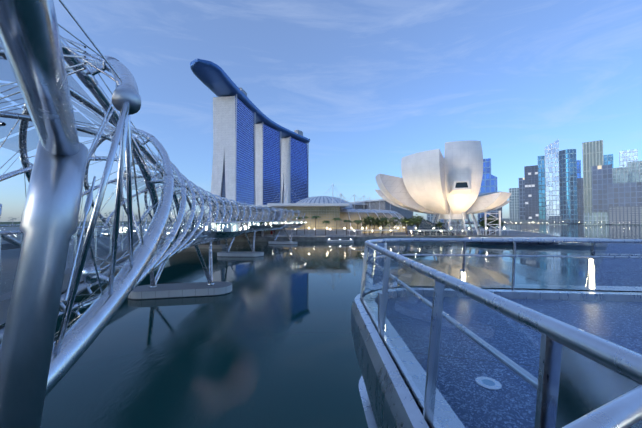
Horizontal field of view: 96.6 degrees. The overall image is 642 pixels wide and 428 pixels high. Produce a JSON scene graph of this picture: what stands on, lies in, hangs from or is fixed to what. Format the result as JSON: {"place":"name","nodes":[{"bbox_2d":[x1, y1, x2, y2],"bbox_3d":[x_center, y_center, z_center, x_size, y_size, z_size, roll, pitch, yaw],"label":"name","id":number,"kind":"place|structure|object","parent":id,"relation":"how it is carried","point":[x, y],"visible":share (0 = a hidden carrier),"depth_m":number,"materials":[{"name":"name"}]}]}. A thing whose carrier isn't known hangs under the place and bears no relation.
{"place":"outdoors","nodes":[
{"label":"outdoors","id":0,"kind":"place"},
{"bbox_2d":[0,0,140,427],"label":"foreground bridge members","id":1,"kind":"object","parent":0,"point":[30,39],"visible":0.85,"depth_m":3.06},
{"bbox_2d":[190,58,309,143],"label":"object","id":2,"kind":"structure","parent":0,"point":[215,79],"depth_m":393.35,"materials":[{"name":"blue metal"}]},
{"bbox_2d":[0,221,583,241],"bbox_3d":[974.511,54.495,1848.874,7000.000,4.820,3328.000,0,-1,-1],"label":"ground","id":3,"kind":"structure","parent":0,"point":[362,237],"depth_m":186.52,"materials":[{"name":"grey concrete"}]},
{"bbox_2d":[210,94,308,220],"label":"hotel towers","id":4,"kind":"structure","parent":3,"relation":"on","point":[258,164],"depth_m":462.95,"materials":[{"name":"blue glass"}]},
{"bbox_2d":[0,212,570,226],"bbox_3d":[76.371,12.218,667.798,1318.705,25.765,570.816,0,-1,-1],"label":"shore trees","id":5,"kind":"object","parent":3,"relation":"on","point":[504,221],"visible":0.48,"depth_m":505.04,"materials":[{"name":"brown plant"}]},
{"bbox_2d":[206,184,510,242],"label":"shoppes buildings","id":6,"kind":"structure","parent":3,"relation":"on","point":[329,211],"depth_m":213.94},
{"bbox_2d":[296,196,353,208],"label":"domed roof","id":7,"kind":"structure","parent":6,"relation":"on","point":[324,199],"depth_m":283.36,"materials":[{"name":"white metal"}]},
{"bbox_2d":[217,214,504,234],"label":"trees","id":8,"kind":"object","parent":3,"relation":"on","point":[369,220],"visible":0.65,"depth_m":197.74,"materials":[{"name":"green plant"}]},
{"bbox_2d":[340,209,407,232],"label":"pavilion building","id":9,"kind":"structure","parent":3,"relation":"on","point":[352,215],"depth_m":228.24,"materials":[{"name":"beige glass"}]},
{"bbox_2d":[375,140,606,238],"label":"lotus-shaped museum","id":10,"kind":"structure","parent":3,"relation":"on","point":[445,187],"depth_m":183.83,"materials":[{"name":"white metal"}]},
{"bbox_2d":[427,139,641,224],"bbox_3d":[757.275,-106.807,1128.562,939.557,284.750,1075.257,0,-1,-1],"label":"city skyline","id":11,"kind":"structure","parent":3,"relation":"on","point":[554,185],"depth_m":972.58,"materials":[{"name":"blue glass"}]},
{"bbox_2d":[0,221,641,427],"bbox_3d":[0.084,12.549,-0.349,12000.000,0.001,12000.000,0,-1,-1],"label":"water","id":12,"kind":"structure","parent":0,"point":[267,342],"depth_m":30.69,"materials":[{"name":"teal liquid"}]},
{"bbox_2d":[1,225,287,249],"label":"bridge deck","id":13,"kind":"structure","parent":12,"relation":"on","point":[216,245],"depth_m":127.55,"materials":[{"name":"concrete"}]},
{"bbox_2d":[0,35,305,396],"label":"helix bridge tubes","id":14,"kind":"object","parent":12,"relation":"on","point":[84,330],"visible":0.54,"depth_m":10.57},
{"bbox_2d":[0,223,290,324],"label":"glass panels","id":15,"kind":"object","parent":14,"relation":"on","point":[5,298],"depth_m":11.40,"materials":[{"name":"glass"}]},
{"bbox_2d":[0,221,290,294],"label":"bridge railing","id":16,"kind":"object","parent":15,"relation":"on","point":[119,233],"visible":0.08,"depth_m":12.10,"materials":[{"name":"silver metal"}]},
{"bbox_2d":[0,54,291,213],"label":"bridge canopy","id":17,"kind":"object","parent":14,"relation":"attached to","point":[77,127],"visible":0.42,"depth_m":13.95,"materials":[{"name":"grey metal"}]},
{"bbox_2d":[0,0,305,347],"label":"bridge struts","id":18,"kind":"object","parent":14,"relation":"attached to","point":[102,277],"visible":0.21,"depth_m":10.10,"materials":[{"name":"silver metal"}]},
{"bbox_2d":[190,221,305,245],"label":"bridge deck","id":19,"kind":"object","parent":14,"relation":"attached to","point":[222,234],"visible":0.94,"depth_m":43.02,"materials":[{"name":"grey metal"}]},
{"bbox_2d":[205,221,305,231],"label":"lights","id":20,"kind":"object","parent":19,"relation":"attached to","point":[238,226],"visible":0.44,"depth_m":42.50},
{"bbox_2d":[127,227,296,299],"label":"bridge piers","id":21,"kind":"structure","parent":12,"relation":"in","point":[155,290],"depth_m":48.27,"materials":[{"name":"grey concrete"}]},
{"bbox_2d":[351,238,641,427],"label":"viewing platform railing","id":22,"kind":"object","parent":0,"point":[585,379],"visible":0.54,"depth_m":2.12,"materials":[{"name":"silver metal"}]},
{"bbox_2d":[361,242,641,427],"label":"glass balustrade","id":23,"kind":"object","parent":22,"relation":"attached to","point":[618,274],"visible":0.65,"depth_m":5.77,"materials":[{"name":"clear glass"}]},
{"bbox_2d":[363,296,641,427],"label":"platform floor","id":24,"kind":"structure","parent":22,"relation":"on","point":[618,323],"depth_m":3.87,"materials":[{"name":"stone"}]},
{"bbox_2d":[462,259,594,385],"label":"deck lights","id":25,"kind":"object","parent":24,"relation":"on","point":[592,286],"visible":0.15,"depth_m":5.96}
]}

